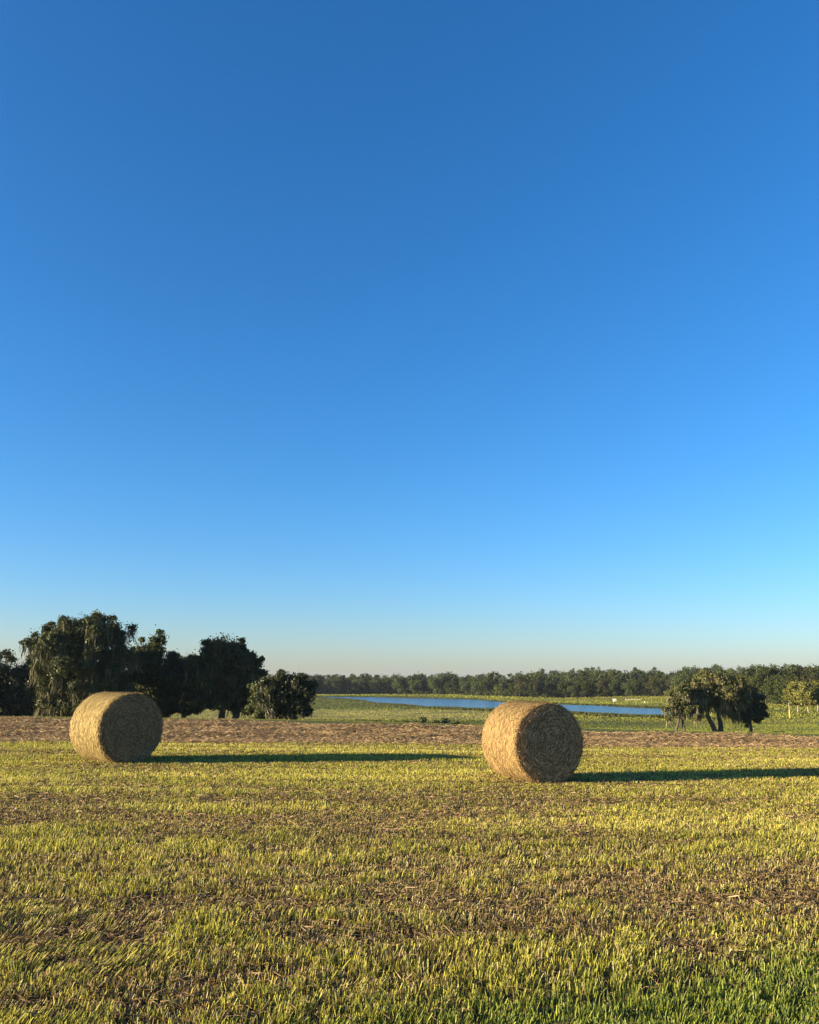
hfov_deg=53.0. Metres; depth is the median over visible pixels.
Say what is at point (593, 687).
broadleaf tree
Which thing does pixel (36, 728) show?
raked hay
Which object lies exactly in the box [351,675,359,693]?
broadleaf tree
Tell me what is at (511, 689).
broadleaf tree
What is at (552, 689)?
broadleaf tree
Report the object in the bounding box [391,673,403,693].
broadleaf tree
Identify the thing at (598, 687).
broadleaf tree
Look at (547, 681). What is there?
broadleaf tree
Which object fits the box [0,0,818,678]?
sky
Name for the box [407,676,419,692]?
broadleaf tree
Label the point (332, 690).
broadleaf tree
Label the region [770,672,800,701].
broadleaf tree
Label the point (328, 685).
broadleaf tree
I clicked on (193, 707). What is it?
oak tree
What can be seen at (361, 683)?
broadleaf tree
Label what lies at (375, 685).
broadleaf tree
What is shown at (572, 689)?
broadleaf tree
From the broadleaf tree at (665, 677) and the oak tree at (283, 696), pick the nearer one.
the oak tree at (283, 696)
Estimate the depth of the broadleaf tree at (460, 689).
655.07 m
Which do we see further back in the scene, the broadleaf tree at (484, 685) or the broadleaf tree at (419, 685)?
the broadleaf tree at (419, 685)
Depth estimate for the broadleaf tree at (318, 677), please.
692.93 m
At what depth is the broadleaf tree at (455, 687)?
655.26 m
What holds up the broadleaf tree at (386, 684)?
on the ground at (480, 723)
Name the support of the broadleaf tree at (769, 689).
on the ground at (480, 723)
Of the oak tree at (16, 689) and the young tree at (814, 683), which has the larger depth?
the young tree at (814, 683)
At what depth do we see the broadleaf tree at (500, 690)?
575.70 m
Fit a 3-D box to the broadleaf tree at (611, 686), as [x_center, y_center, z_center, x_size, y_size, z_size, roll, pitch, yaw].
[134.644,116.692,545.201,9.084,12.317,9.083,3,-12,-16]
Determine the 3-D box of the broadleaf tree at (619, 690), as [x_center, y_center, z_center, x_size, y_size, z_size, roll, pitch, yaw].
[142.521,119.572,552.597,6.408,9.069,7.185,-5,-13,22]
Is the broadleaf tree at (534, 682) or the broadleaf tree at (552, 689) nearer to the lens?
the broadleaf tree at (552, 689)
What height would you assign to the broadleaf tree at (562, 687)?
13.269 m
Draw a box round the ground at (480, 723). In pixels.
[0,687,818,1023]
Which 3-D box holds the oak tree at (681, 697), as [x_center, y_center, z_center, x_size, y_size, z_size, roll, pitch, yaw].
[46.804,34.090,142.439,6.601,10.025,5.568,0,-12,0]
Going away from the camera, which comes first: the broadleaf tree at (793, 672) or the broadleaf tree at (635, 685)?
the broadleaf tree at (793, 672)
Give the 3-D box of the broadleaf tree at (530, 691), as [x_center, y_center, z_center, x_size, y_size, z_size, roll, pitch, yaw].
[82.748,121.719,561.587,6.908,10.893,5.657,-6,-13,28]
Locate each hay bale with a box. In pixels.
[68,691,164,763]
[480,700,584,782]
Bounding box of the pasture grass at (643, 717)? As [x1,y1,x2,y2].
[0,689,818,734]
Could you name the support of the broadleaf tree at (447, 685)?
on the ground at (480, 723)
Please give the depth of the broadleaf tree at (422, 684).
689.07 m
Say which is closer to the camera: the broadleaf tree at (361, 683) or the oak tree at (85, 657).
the oak tree at (85, 657)
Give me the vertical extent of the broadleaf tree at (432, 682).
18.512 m
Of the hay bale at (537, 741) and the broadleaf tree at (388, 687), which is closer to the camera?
the hay bale at (537, 741)
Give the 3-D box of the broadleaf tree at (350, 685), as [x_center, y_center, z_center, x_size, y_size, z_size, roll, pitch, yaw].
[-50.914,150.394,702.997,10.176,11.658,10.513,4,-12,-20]
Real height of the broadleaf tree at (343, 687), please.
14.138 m
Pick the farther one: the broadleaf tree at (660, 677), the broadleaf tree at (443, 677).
the broadleaf tree at (443, 677)
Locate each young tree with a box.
[781,680,803,711]
[793,679,817,712]
[810,680,818,710]
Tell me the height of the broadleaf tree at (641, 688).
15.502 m
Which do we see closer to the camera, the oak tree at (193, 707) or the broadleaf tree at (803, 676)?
the oak tree at (193, 707)
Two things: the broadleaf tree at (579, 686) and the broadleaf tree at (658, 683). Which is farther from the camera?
the broadleaf tree at (579, 686)
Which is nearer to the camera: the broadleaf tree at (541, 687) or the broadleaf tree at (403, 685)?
the broadleaf tree at (541, 687)
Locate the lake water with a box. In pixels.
[327,697,693,714]
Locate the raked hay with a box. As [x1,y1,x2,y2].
[0,715,818,748]
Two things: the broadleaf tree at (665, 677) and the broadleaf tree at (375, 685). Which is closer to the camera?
the broadleaf tree at (665, 677)
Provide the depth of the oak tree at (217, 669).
101.64 m
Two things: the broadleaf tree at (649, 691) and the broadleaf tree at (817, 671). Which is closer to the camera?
the broadleaf tree at (817, 671)
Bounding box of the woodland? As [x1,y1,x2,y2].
[258,663,818,705]
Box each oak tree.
[0,649,41,716]
[18,609,142,716]
[124,624,191,717]
[170,649,212,717]
[183,632,269,718]
[244,680,269,719]
[253,668,319,719]
[660,679,699,730]
[687,668,754,731]
[735,688,769,731]
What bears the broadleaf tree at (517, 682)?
on the ground at (480, 723)
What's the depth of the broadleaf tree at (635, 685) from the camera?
547.11 m
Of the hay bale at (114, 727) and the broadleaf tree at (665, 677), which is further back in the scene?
the broadleaf tree at (665, 677)
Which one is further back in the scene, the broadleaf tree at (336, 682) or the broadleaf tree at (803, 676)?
the broadleaf tree at (336, 682)
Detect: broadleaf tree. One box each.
[314,674,321,693]
[319,675,326,690]
[323,677,333,692]
[328,676,338,693]
[330,675,343,693]
[341,678,346,692]
[346,682,354,692]
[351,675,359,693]
[356,678,366,693]
[366,680,375,693]
[370,676,382,693]
[377,679,386,693]
[382,674,391,693]
[387,677,396,693]
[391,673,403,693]
[399,681,409,693]
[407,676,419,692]
[414,676,423,693]
[419,679,427,693]
[425,678,433,692]
[427,673,441,693]
[434,677,445,691]
[441,675,447,689]
[444,682,452,693]
[447,673,459,693]
[455,677,462,693]
[459,676,470,694]
[464,676,475,692]
[468,678,481,694]
[477,680,487,695]
[493,684,504,694]
[506,683,517,695]
[512,674,528,697]
[518,676,532,691]
[527,683,534,695]
[530,677,538,696]
[532,675,544,696]
[543,677,551,696]
[545,682,556,696]
[557,679,571,697]
[567,682,578,697]
[576,679,583,695]
[579,676,590,696]
[590,681,596,695]
[595,679,604,693]
[597,676,615,696]
[607,679,617,696]
[617,683,624,692]
[620,679,633,696]
[627,680,639,692]
[635,673,647,695]
[641,675,665,694]
[644,680,652,695]
[655,673,662,691]
[661,673,670,691]
[665,674,677,689]
[670,671,692,686]
[728,666,737,678]
[741,667,755,687]
[745,673,766,701]
[757,670,770,699]
[762,675,784,700]
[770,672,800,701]
[782,667,818,685]
[782,668,801,705]
[808,666,818,686]
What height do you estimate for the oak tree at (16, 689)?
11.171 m
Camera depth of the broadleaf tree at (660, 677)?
545.71 m
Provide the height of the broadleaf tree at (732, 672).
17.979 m
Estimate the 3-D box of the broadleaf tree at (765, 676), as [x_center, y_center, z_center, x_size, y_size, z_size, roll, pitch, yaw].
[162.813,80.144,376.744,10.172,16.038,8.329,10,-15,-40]
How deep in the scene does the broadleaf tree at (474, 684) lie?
620.28 m
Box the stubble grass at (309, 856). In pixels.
[0,740,818,1023]
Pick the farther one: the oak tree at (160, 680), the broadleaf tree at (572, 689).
the broadleaf tree at (572, 689)
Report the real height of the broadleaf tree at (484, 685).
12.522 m
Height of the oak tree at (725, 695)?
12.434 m
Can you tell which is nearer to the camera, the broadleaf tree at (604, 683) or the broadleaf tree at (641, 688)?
the broadleaf tree at (641, 688)
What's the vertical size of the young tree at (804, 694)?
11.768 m
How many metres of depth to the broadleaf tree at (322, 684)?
697.17 m
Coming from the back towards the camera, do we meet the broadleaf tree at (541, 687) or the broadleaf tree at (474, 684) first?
the broadleaf tree at (474, 684)
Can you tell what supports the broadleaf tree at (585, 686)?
on the ground at (480, 723)
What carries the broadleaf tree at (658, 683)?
on the ground at (480, 723)
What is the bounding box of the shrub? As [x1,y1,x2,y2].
[419,717,426,722]
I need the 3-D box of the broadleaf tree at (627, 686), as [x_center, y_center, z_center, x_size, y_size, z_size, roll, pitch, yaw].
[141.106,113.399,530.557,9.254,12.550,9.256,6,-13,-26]
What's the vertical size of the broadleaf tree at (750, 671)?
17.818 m
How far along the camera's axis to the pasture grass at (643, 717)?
291.46 m
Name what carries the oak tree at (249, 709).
on the ground at (480, 723)
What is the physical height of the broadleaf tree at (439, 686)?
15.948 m
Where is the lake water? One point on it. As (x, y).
(467, 703)
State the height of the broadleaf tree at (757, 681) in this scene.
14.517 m
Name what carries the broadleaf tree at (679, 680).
on the ground at (480, 723)
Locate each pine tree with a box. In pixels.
[757,667,776,703]
[770,666,788,677]
[788,663,804,671]
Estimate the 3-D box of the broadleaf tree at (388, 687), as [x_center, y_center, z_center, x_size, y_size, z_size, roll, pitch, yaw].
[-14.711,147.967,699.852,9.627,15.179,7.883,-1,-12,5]
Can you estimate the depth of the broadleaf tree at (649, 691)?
531.85 m
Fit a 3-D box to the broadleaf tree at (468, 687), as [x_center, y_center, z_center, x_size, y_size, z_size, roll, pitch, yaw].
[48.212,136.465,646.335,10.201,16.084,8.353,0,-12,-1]
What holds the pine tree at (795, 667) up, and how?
on the ground at (480, 723)
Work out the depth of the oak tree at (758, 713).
147.46 m
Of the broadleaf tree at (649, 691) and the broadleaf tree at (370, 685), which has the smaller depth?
the broadleaf tree at (649, 691)
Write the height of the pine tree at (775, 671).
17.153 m
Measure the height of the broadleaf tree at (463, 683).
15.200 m
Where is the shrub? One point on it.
(423, 719)
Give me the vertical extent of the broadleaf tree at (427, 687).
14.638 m
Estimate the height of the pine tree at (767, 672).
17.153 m
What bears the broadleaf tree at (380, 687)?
on the ground at (480, 723)
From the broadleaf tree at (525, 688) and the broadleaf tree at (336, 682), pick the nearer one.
the broadleaf tree at (525, 688)
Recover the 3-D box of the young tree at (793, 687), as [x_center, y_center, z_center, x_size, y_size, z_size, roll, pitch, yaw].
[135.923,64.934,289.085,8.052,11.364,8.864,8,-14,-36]
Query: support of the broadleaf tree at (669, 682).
on the ground at (480, 723)

